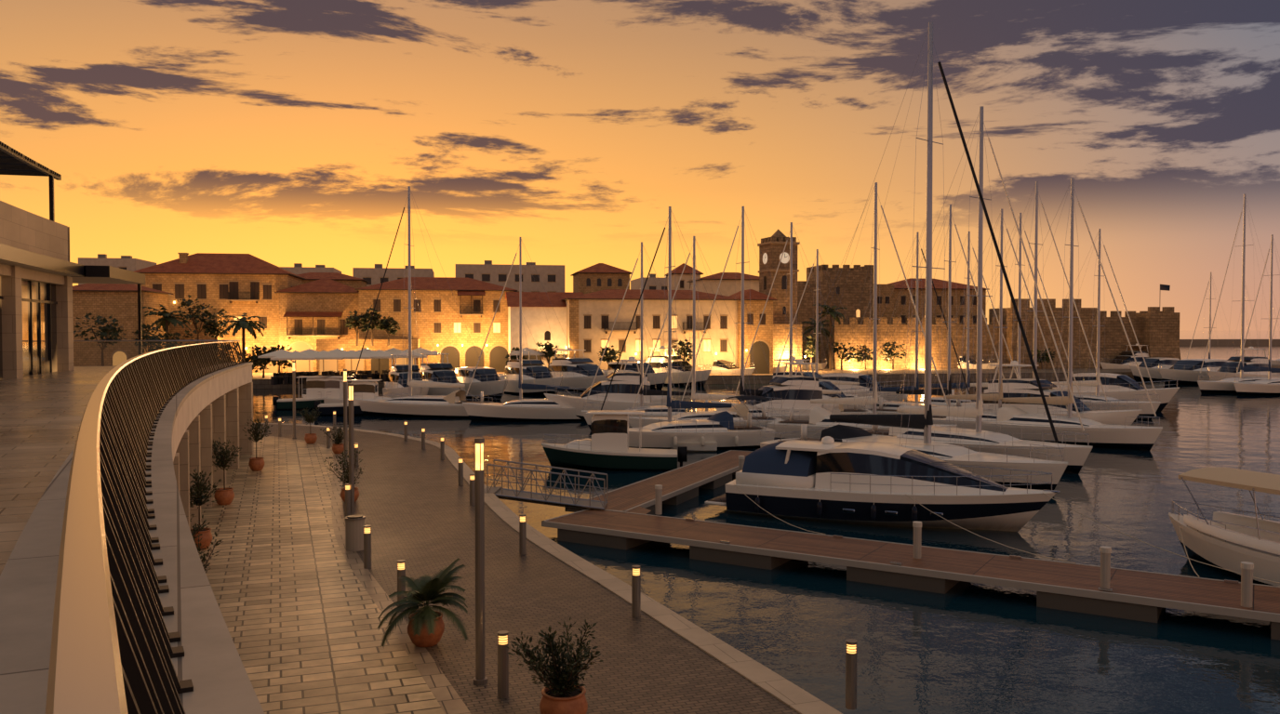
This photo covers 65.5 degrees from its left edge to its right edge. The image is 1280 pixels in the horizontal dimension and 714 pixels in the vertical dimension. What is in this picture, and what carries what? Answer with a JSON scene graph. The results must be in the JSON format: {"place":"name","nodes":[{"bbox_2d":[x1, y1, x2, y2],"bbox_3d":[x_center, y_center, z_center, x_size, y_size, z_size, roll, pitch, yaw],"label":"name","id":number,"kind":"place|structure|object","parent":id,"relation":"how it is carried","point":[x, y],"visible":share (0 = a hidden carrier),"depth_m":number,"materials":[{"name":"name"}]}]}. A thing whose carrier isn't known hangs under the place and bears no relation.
{"place":"outdoors","nodes":[
{"label":"outdoors","id":0,"kind":"place"},
{"bbox_2d":[72,283,173,366],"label":"building","id":1,"kind":"structure","parent":0,"point":[119,301],"depth_m":113.04,"materials":[{"name":"stone"}]},
{"bbox_2d":[0,362,264,713],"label":"raised terrace","id":2,"kind":"structure","parent":0,"point":[41,416],"depth_m":8.24,"materials":[{"name":"concrete"}]},
{"bbox_2d":[0,141,145,379],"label":"building","id":3,"kind":"structure","parent":2,"relation":"on","point":[40,273],"depth_m":35.76,"materials":[{"name":"beige paint"}]},
{"bbox_2d":[45,340,245,713],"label":"terrace railing","id":4,"kind":"object","parent":2,"relation":"on","point":[113,651],"visible":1,"depth_m":3.31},
{"bbox_2d":[169,314,225,365],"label":"house wing","id":5,"kind":"structure","parent":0,"point":[180,330],"depth_m":125.11,"materials":[{"name":"beige stone"}]},
{"bbox_2d":[134,253,305,373],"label":"house","id":6,"kind":"structure","parent":0,"point":[238,286],"depth_m":130.21,"materials":[{"name":"paint"}]},
{"bbox_2d":[354,277,517,372],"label":"house","id":7,"kind":"structure","parent":0,"point":[476,301],"depth_m":131.07,"materials":[{"name":"stone"}]},
{"bbox_2d":[253,422,842,713],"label":"promenade paving","id":8,"kind":"structure","parent":0,"point":[413,506],"depth_m":19.91,"materials":[{"name":"stone"}]},
{"bbox_2d":[189,433,587,713],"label":"plant pots","id":9,"kind":"object","parent":8,"relation":"on","point":[575,702],"visible":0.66,"depth_m":17.52,"materials":[{"name":"ceramic"}]},
{"bbox_2d":[189,406,603,696],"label":"potted plants","id":10,"kind":"object","parent":9,"relation":"in","point":[428,590],"visible":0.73,"depth_m":17.40,"materials":[{"name":"green plant"}]},
{"bbox_2d":[265,360,857,709],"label":"bollard lights","id":11,"kind":"object","parent":8,"relation":"on","point":[357,535],"visible":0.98,"depth_m":19.35,"materials":[{"name":"silver metal"}]},
{"bbox_2d":[570,263,631,294],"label":"house","id":12,"kind":"structure","parent":0,"point":[597,277],"depth_m":165.57,"materials":[{"name":"stone"}]},
{"bbox_2d":[0,0,1279,331],"label":"sky","id":13,"kind":"structure","parent":0,"point":[280,133],"materials":[{"name":"orange"}]},
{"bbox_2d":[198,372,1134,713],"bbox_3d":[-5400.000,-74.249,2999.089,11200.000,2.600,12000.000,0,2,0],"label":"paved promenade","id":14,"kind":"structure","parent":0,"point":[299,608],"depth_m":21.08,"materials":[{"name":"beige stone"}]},
{"bbox_2d":[78,253,156,284],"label":"building","id":15,"kind":"structure","parent":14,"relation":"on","point":[127,262],"depth_m":201.03,"materials":[{"name":"stone"}]},
{"bbox_2d":[280,263,341,274],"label":"building","id":16,"kind":"structure","parent":14,"relation":"on","point":[298,269],"depth_m":200.82,"materials":[{"name":"stone"}]},
{"bbox_2d":[296,272,369,288],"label":"house","id":17,"kind":"structure","parent":14,"relation":"on","point":[350,281],"depth_m":151.78,"materials":[{"name":"tile"}]},
{"bbox_2d":[352,264,434,286],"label":"building","id":18,"kind":"structure","parent":14,"relation":"on","point":[375,275],"depth_m":190.75,"materials":[{"name":"stone"}]},
{"bbox_2d":[455,260,564,292],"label":"building","id":19,"kind":"structure","parent":14,"relation":"on","point":[550,278],"depth_m":186.86,"materials":[{"name":"stone"}]},
{"bbox_2d":[73,294,1055,378],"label":"town trees","id":20,"kind":"object","parent":14,"relation":"on","point":[387,325],"visible":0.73,"depth_m":118.66,"materials":[{"name":"green plant"}]},
{"bbox_2d":[630,273,666,290],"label":"building","id":21,"kind":"structure","parent":14,"relation":"on","point":[651,284],"depth_m":210.36,"materials":[{"name":"stone"}]},
{"bbox_2d":[665,263,703,290],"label":"house","id":22,"kind":"structure","parent":0,"point":[686,276],"depth_m":165.10,"materials":[{"name":"beige paint"}]},
{"bbox_2d":[252,367,1131,379],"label":"quay","id":23,"kind":"structure","parent":0,"point":[826,370],"depth_m":134.76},
{"bbox_2d":[274,278,359,373],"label":"house","id":24,"kind":"structure","parent":23,"relation":"on","point":[311,313],"depth_m":130.66,"materials":[{"name":"stone"}]},
{"bbox_2d":[316,338,420,374],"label":"house garden terrace","id":25,"kind":"structure","parent":23,"relation":"on","point":[348,345],"depth_m":123.03,"materials":[{"name":"stone"}]},
{"bbox_2d":[257,347,567,385],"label":"canopies","id":26,"kind":"object","parent":23,"relation":"on","point":[281,354],"visible":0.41,"depth_m":108.24,"materials":[{"name":"white fabric"}]},
{"bbox_2d":[505,292,583,367],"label":"house","id":27,"kind":"structure","parent":23,"relation":"on","point":[539,314],"depth_m":126.80,"materials":[{"name":"white paint"}]},
{"bbox_2d":[561,289,737,371],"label":"house","id":28,"kind":"structure","parent":23,"relation":"on","point":[591,318],"depth_m":125.84,"materials":[{"name":"beige paint"}]},
{"bbox_2d":[729,289,777,373],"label":"building","id":29,"kind":"structure","parent":23,"relation":"on","point":[764,333],"depth_m":127.44,"materials":[{"name":"stone"}]},
{"bbox_2d":[757,229,806,372],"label":"clock tower","id":30,"kind":"structure","parent":23,"relation":"on","point":[771,248],"depth_m":134.37,"materials":[{"name":"stone"}]},
{"bbox_2d":[797,280,826,367],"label":"castle link","id":31,"kind":"object","parent":23,"relation":"on","point":[806,311],"visible":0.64,"depth_m":150.21,"materials":[{"name":"stone"}]},
{"bbox_2d":[806,265,873,359],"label":"castle keep","id":32,"kind":"structure","parent":23,"relation":"on","point":[854,302],"depth_m":152.46,"materials":[{"name":"stone"}]},
{"bbox_2d":[877,284,893,324],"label":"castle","id":33,"kind":"structure","parent":23,"relation":"on","point":[884,294],"depth_m":156.20,"materials":[{"name":"stone"}]},
{"bbox_2d":[826,317,1008,369],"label":"castle wall","id":34,"kind":"structure","parent":23,"relation":"on","point":[860,336],"depth_m":144.60,"materials":[{"name":"stone"}]},
{"bbox_2d":[887,278,989,324],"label":"building","id":35,"kind":"structure","parent":23,"relation":"on","point":[958,295],"depth_m":159.45,"materials":[{"name":"stone"}]},
{"bbox_2d":[957,356,998,369],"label":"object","id":36,"kind":"object","parent":23,"relation":"on","point":[973,363],"visible":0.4,"depth_m":144.32,"materials":[{"name":"beige"}]},
{"bbox_2d":[988,298,1101,369],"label":"castle bastion","id":37,"kind":"object","parent":23,"relation":"on","point":[1086,315],"visible":0.53,"depth_m":145.42,"materials":[{"name":"stone"}]},
{"bbox_2d":[1099,310,1161,368],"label":"castle wall","id":38,"kind":"structure","parent":23,"relation":"on","point":[1112,331],"depth_m":148.43,"materials":[{"name":"stone"}]},
{"bbox_2d":[670,440,717,452],"bbox_3d":[2.402,4.998,55.225,3.649,0.920,1.657,0,2,0],"label":"dinghy","id":39,"kind":"object","parent":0,"point":[697,446],"visible":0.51,"depth_m":54.60,"materials":[{"name":"white plastic"}]},
{"bbox_2d":[686,272,759,296],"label":"house","id":40,"kind":"structure","parent":0,"point":[730,284],"depth_m":150.65,"materials":[{"name":"beige paint"}]},
{"bbox_2d":[253,331,1279,713],"bbox_3d":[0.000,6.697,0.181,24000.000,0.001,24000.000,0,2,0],"label":"water","id":41,"kind":"structure","parent":0,"point":[964,647],"depth_m":25.48,"materials":[{"name":"blue liquid"}]},
{"bbox_2d":[272,375,348,410],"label":"boat","id":42,"kind":"object","parent":41,"relation":"on","point":[314,385],"visible":0.45,"depth_m":84.08,"materials":[{"name":"white plastic"}]},
{"bbox_2d":[301,376,353,403],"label":"boat","id":43,"kind":"object","parent":41,"relation":"on","point":[333,385],"visible":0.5,"depth_m":84.17,"materials":[{"name":"white plastic"}]},
{"bbox_2d":[314,379,408,415],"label":"boat","id":44,"kind":"object","parent":41,"relation":"on","point":[366,389],"visible":0.49,"depth_m":78.29,"materials":[{"name":"white plastic"}]},
{"bbox_2d":[382,351,428,398],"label":"motor boat","id":45,"kind":"object","parent":41,"relation":"on","point":[394,386],"visible":0.64,"depth_m":88.20,"materials":[{"name":"white plastic"}]},
{"bbox_2d":[346,186,503,417],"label":"sailboat","id":46,"kind":"object","parent":41,"relation":"on","point":[450,406],"visible":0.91,"depth_m":77.00,"materials":[{"name":"white plastic"}]},
{"bbox_2d":[418,350,464,395],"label":"motor boat","id":47,"kind":"object","parent":41,"relation":"on","point":[433,372],"visible":0.45,"depth_m":92.39,"materials":[{"name":"white plastic"}]},
{"bbox_2d":[454,366,507,400],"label":"motor boat","id":48,"kind":"object","parent":41,"relation":"on","point":[480,383],"visible":0.81,"depth_m":96.29,"materials":[{"name":"white plastic"}]},
{"bbox_2d":[462,237,586,421],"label":"sailboat","id":49,"kind":"object","parent":41,"relation":"on","point":[521,409],"visible":0.78,"depth_m":72.96,"materials":[{"name":"white"}]},
{"bbox_2d":[497,348,562,396],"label":"motor boat","id":50,"kind":"object","parent":41,"relation":"on","point":[540,375],"visible":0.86,"depth_m":103.22,"materials":[{"name":"white plastic"}]},
{"bbox_2d":[548,347,618,391],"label":"motor boat","id":51,"kind":"object","parent":41,"relation":"on","point":[574,376],"visible":0.73,"depth_m":109.33,"materials":[{"name":"white plastic"}]},
{"bbox_2d":[544,357,666,421],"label":"motor boat","id":52,"kind":"object","parent":41,"relation":"on","point":[623,392],"visible":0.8,"depth_m":73.02,"materials":[{"name":"white plastic"}]},
{"bbox_2d":[541,410,687,470],"bbox_3d":[-1.258,4.141,48.285,7.078,3.009,2.399,0,2,0],"label":"fishing boat","id":53,"kind":"object","parent":41,"relation":"on","point":[606,446],"visible":0.98,"depth_m":47.50,"materials":[{"name":"white plastic"}]},
{"bbox_2d":[582,506,651,515],"bbox_3d":[-0.745,5.655,34.117,2.327,0.848,5.360,0,2,16],"label":"pontoon junction","id":54,"kind":"object","parent":41,"relation":"on","point":[640,510],"visible":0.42,"depth_m":33.87,"materials":[{"name":"brown wood"}]},
{"bbox_2d":[601,361,667,389],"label":"motor boat","id":55,"kind":"object","parent":41,"relation":"on","point":[631,366],"visible":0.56,"depth_m":114.17,"materials":[{"name":"white plastic"}]},
{"bbox_2d":[581,241,717,429],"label":"sailboat","id":56,"kind":"object","parent":41,"relation":"on","point":[655,411],"visible":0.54,"depth_m":66.47,"materials":[{"name":"white"}]},
{"bbox_2d":[564,450,753,515],"bbox_3d":[2.064,5.471,42.281,2.300,0.955,17.800,1,2,24],"label":"finger pontoon","id":57,"kind":"object","parent":41,"relation":"on","point":[682,485],"visible":0.57,"depth_m":40.04,"materials":[{"name":"brown wood"}]},
{"bbox_2d":[484,459,607,510],"bbox_3d":[-3.307,4.462,34.625,4.287,1.646,1.350,0,2,2],"label":"gangway","id":58,"kind":"object","parent":57,"relation":"on","point":[521,495],"visible":0.99,"depth_m":34.35,"materials":[{"name":"grey metal"}]},
{"bbox_2d":[645,346,711,386],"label":"motor boat","id":59,"kind":"object","parent":41,"relation":"on","point":[656,362],"visible":0.6,"depth_m":119.95,"materials":[{"name":"white plastic"}]},
{"bbox_2d":[600,206,774,449],"bbox_3d":[2.359,-1.446,55.763,10.509,13.874,3.675,-1,2,-20],"label":"sailboat","id":60,"kind":"object","parent":41,"relation":"on","point":[722,431],"visible":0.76,"depth_m":55.42,"materials":[{"name":"white plastic"}]},
{"bbox_2d":[628,236,784,427],"bbox_3d":[4.061,-1.127,62.437,10.009,12.875,3.098,0,2,-15],"label":"sailboat","id":61,"kind":"object","parent":41,"relation":"on","point":[741,409],"visible":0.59,"depth_m":62.16,"materials":[{"name":"white"}]},
{"bbox_2d":[709,360,754,374],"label":"motor boat","id":62,"kind":"object","parent":41,"relation":"on","point":[726,367],"visible":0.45,"depth_m":126.07,"materials":[{"name":"white plastic"}]},
{"bbox_2d":[675,206,823,420],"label":"sailboat","id":63,"kind":"object","parent":41,"relation":"on","point":[746,392],"visible":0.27,"depth_m":65.73,"materials":[{"name":"white"}]},
{"bbox_2d":[710,359,840,414],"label":"motor boat","id":64,"kind":"object","parent":41,"relation":"on","point":[776,395],"visible":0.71,"depth_m":66.47,"materials":[{"name":"white plastic"}]},
{"bbox_2d":[773,361,786,373],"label":"motor boat","id":65,"kind":"object","parent":41,"relation":"on","point":[781,368],"visible":0.19,"depth_m":129.38,"materials":[{"name":"white plastic"}]},
{"bbox_2d":[731,222,878,414],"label":"sail boat","id":66,"kind":"object","parent":41,"relation":"on","point":[854,411],"visible":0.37,"depth_m":68.18,"materials":[{"name":"white"}]},
{"bbox_2d":[801,352,826,369],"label":"motor boat","id":67,"kind":"object","parent":41,"relation":"on","point":[822,366],"visible":0.24,"depth_m":143.49,"materials":[{"name":"white"}]},
{"bbox_2d":[769,356,880,409],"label":"motor boat","id":68,"kind":"object","parent":41,"relation":"on","point":[827,385],"visible":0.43,"depth_m":73.34,"materials":[{"name":"white plastic"}]},
{"bbox_2d":[774,249,889,401],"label":"sailboat","id":69,"kind":"object","parent":41,"relation":"on","point":[833,382],"visible":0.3,"depth_m":79.76,"materials":[{"name":"white"}]},
{"bbox_2d":[767,182,957,439],"bbox_3d":[13.109,-2.402,58.744,11.008,15.624,3.407,1,2,30],"label":"sailboat","id":70,"kind":"object","parent":41,"relation":"on","point":[819,417],"visible":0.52,"depth_m":58.70,"materials":[{"name":"white"}]},
{"bbox_2d":[820,373,909,401],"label":"motor boat","id":71,"kind":"object","parent":41,"relation":"on","point":[865,380],"visible":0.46,"depth_m":83.48,"materials":[{"name":"white plastic"}]},
{"bbox_2d":[705,436,1060,532],"bbox_3d":[8.373,4.542,35.219,11.985,3.314,4.088,1,2,28],"label":"motor yacht","id":72,"kind":"object","parent":41,"relation":"on","point":[827,479],"visible":0.98,"depth_m":33.95,"materials":[{"name":"white plastic"}]},
{"bbox_2d":[541,507,1279,640],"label":"pontoon","id":73,"kind":"object","parent":41,"relation":"on","point":[1144,596],"visible":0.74,"depth_m":26.18,"materials":[{"name":"brown wood"}]},
{"bbox_2d":[654,455,1253,607],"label":"pontoon pedestals","id":74,"kind":"object","parent":73,"relation":"on","point":[1246,578],"visible":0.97,"depth_m":23.70,"materials":[{"name":"grey"}]},
{"bbox_2d":[733,483,1279,584],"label":"mooring lines","id":75,"kind":"object","parent":73,"relation":"on","point":[1048,557],"visible":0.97,"depth_m":28.50,"materials":[{"name":"beige fabric"}]},
{"bbox_2d":[848,231,973,410],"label":"sailboat","id":76,"kind":"object","parent":41,"relation":"on","point":[893,406],"visible":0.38,"depth_m":69.93,"materials":[{"name":"white"}]},
{"bbox_2d":[760,21,1068,490],"bbox_3d":[12.302,-4.622,45.596,5.070,20.774,15.007,-1,2,-42],"label":"sailboat","id":77,"kind":"object","parent":41,"relation":"on","point":[955,455],"visible":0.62,"depth_m":44.53,"materials":[{"name":"white plastic"}]},
{"bbox_2d":[862,204,1004,414],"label":"sailboat","id":78,"kind":"object","parent":41,"relation":"on","point":[939,392],"visible":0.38,"depth_m":66.62,"materials":[{"name":"white"}]},
{"bbox_2d":[886,231,1018,406],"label":"sailboat","id":79,"kind":"object","parent":41,"relation":"on","point":[935,400],"visible":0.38,"depth_m":74.54,"materials":[{"name":"white"}]},
{"bbox_2d":[841,106,1093,474],"bbox_3d":[16.475,-3.461,50.759,4.605,18.174,13.507,-1,2,-40],"label":"sail boat","id":80,"kind":"object","parent":41,"relation":"on","point":[1075,457],"visible":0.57,"depth_m":49.78,"materials":[{"name":"white plastic"}]},
{"bbox_2d":[913,209,1071,429],"bbox_3d":[21.791,-1.917,62.076,10.507,14.474,3.252,2,2,45],"label":"sailboat","id":81,"kind":"object","parent":41,"relation":"on","point":[988,417],"visible":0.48,"depth_m":61.52,"materials":[{"name":"white"}]},
{"bbox_2d":[950,213,1085,404],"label":"sailboat","id":82,"kind":"object","parent":41,"relation":"on","point":[1019,310],"visible":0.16,"depth_m":75.39,"materials":[{"name":"white"}]},
{"bbox_2d":[935,181,1110,410],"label":"sailboat","id":83,"kind":"object","parent":41,"relation":"on","point":[1034,300],"visible":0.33,"depth_m":68.05,"materials":[{"name":"white"}]},
{"bbox_2d":[961,360,1142,426],"bbox_3d":[25.513,2.869,62.645,3.520,5.176,11.800,-1,2,-40],"label":"motor boat","id":84,"kind":"object","parent":41,"relation":"on","point":[1016,388],"visible":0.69,"depth_m":61.92,"materials":[{"name":"white plastic"}]},
{"bbox_2d":[970,177,1162,451],"bbox_3d":[24.699,-2.534,58.980,3.717,15.874,12.007,-1,2,-42],"label":"sailboat","id":85,"kind":"object","parent":41,"relation":"on","point":[1124,437],"visible":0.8,"depth_m":58.08,"materials":[{"name":"white"}]},
{"bbox_2d":[1039,228,1160,419],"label":"sailboat","id":86,"kind":"object","parent":41,"relation":"on","point":[1147,411],"visible":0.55,"depth_m":76.86,"materials":[{"name":"white"}]},
{"bbox_2d":[1052,373,1179,412],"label":"motor boat","id":87,"kind":"object","parent":41,"relation":"on","point":[1120,387],"visible":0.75,"depth_m":83.11,"materials":[{"name":"white plastic"}]},
{"bbox_2d":[1099,343,1149,369],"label":"motor boat","id":88,"kind":"object","parent":41,"relation":"on","point":[1122,360],"visible":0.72,"depth_m":145.41,"materials":[{"name":"white"}]},
{"bbox_2d":[1129,357,1179,381],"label":"motor boat","id":89,"kind":"object","parent":41,"relation":"on","point":[1152,364],"visible":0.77,"depth_m":131.18,"materials":[{"name":"white plastic"}]},
{"bbox_2d":[1158,359,1229,385],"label":"motor boat","id":90,"kind":"object","parent":41,"relation":"on","point":[1185,371],"visible":0.72,"depth_m":122.84,"materials":[{"name":"white plastic"}]},
{"bbox_2d":[1186,272,1238,359],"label":"sailboat","id":91,"kind":"object","parent":41,"relation":"on","point":[1210,321],"visible":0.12,"depth_m":134.97,"materials":[{"name":"white"}]},
{"bbox_2d":[1168,466,1279,586],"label":"motorboat","id":92,"kind":"object","parent":41,"relation":"on","point":[1228,546],"visible":0.98,"depth_m":27.11,"materials":[{"name":"white plastic"}]},
{"bbox_2d":[1179,339,1279,368],"bbox_3d":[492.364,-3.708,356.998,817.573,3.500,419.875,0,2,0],"label":"breakwater","id":93,"kind":"object","parent":41,"relation":"in","point":[1223,341],"depth_m":446.63,"materials":[{"name":"grey concrete"}]},
{"bbox_2d":[1197,194,1279,393],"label":"sailboat","id":94,"kind":"object","parent":41,"relation":"on","point":[1224,386],"visible":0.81,"depth_m":106.59,"materials":[{"name":"white plastic"}]},
{"bbox_2d":[1206,346,1279,381],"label":"motor boat","id":95,"kind":"object","parent":41,"relation":"on","point":[1230,367],"visible":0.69,"depth_m":116.90,"materials":[{"name":"white plastic"}]},
{"bbox_2d":[1233,234,1279,396],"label":"sailboat","id":96,"kind":"object","parent":41,"relation":"on","point":[1269,386],"visible":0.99,"depth_m":102.15,"materials":[{"name":"white"}]},
{"bbox_2d":[1267,308,1279,364],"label":"sail boat","id":97,"kind":"object","parent":41,"relation":"on","point":[1273,362],"visible":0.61,"depth_m":178.42,"materials":[{"name":"white"}]},
{"bbox_2d":[1135,306,1181,359],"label":"castle tower","id":98,"kind":"structure","parent":0,"point":[1160,334],"depth_m":147.21,"materials":[{"name":"beige stone"}]},
{"bbox_2d":[1159,284,1170,306],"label":"flag","id":99,"kind":"object","parent":98,"relation":"attached to","point":[1166,287],"visible":0.65,"depth_m":150.84,"materials":[{"name":"fabric"}]}
]}

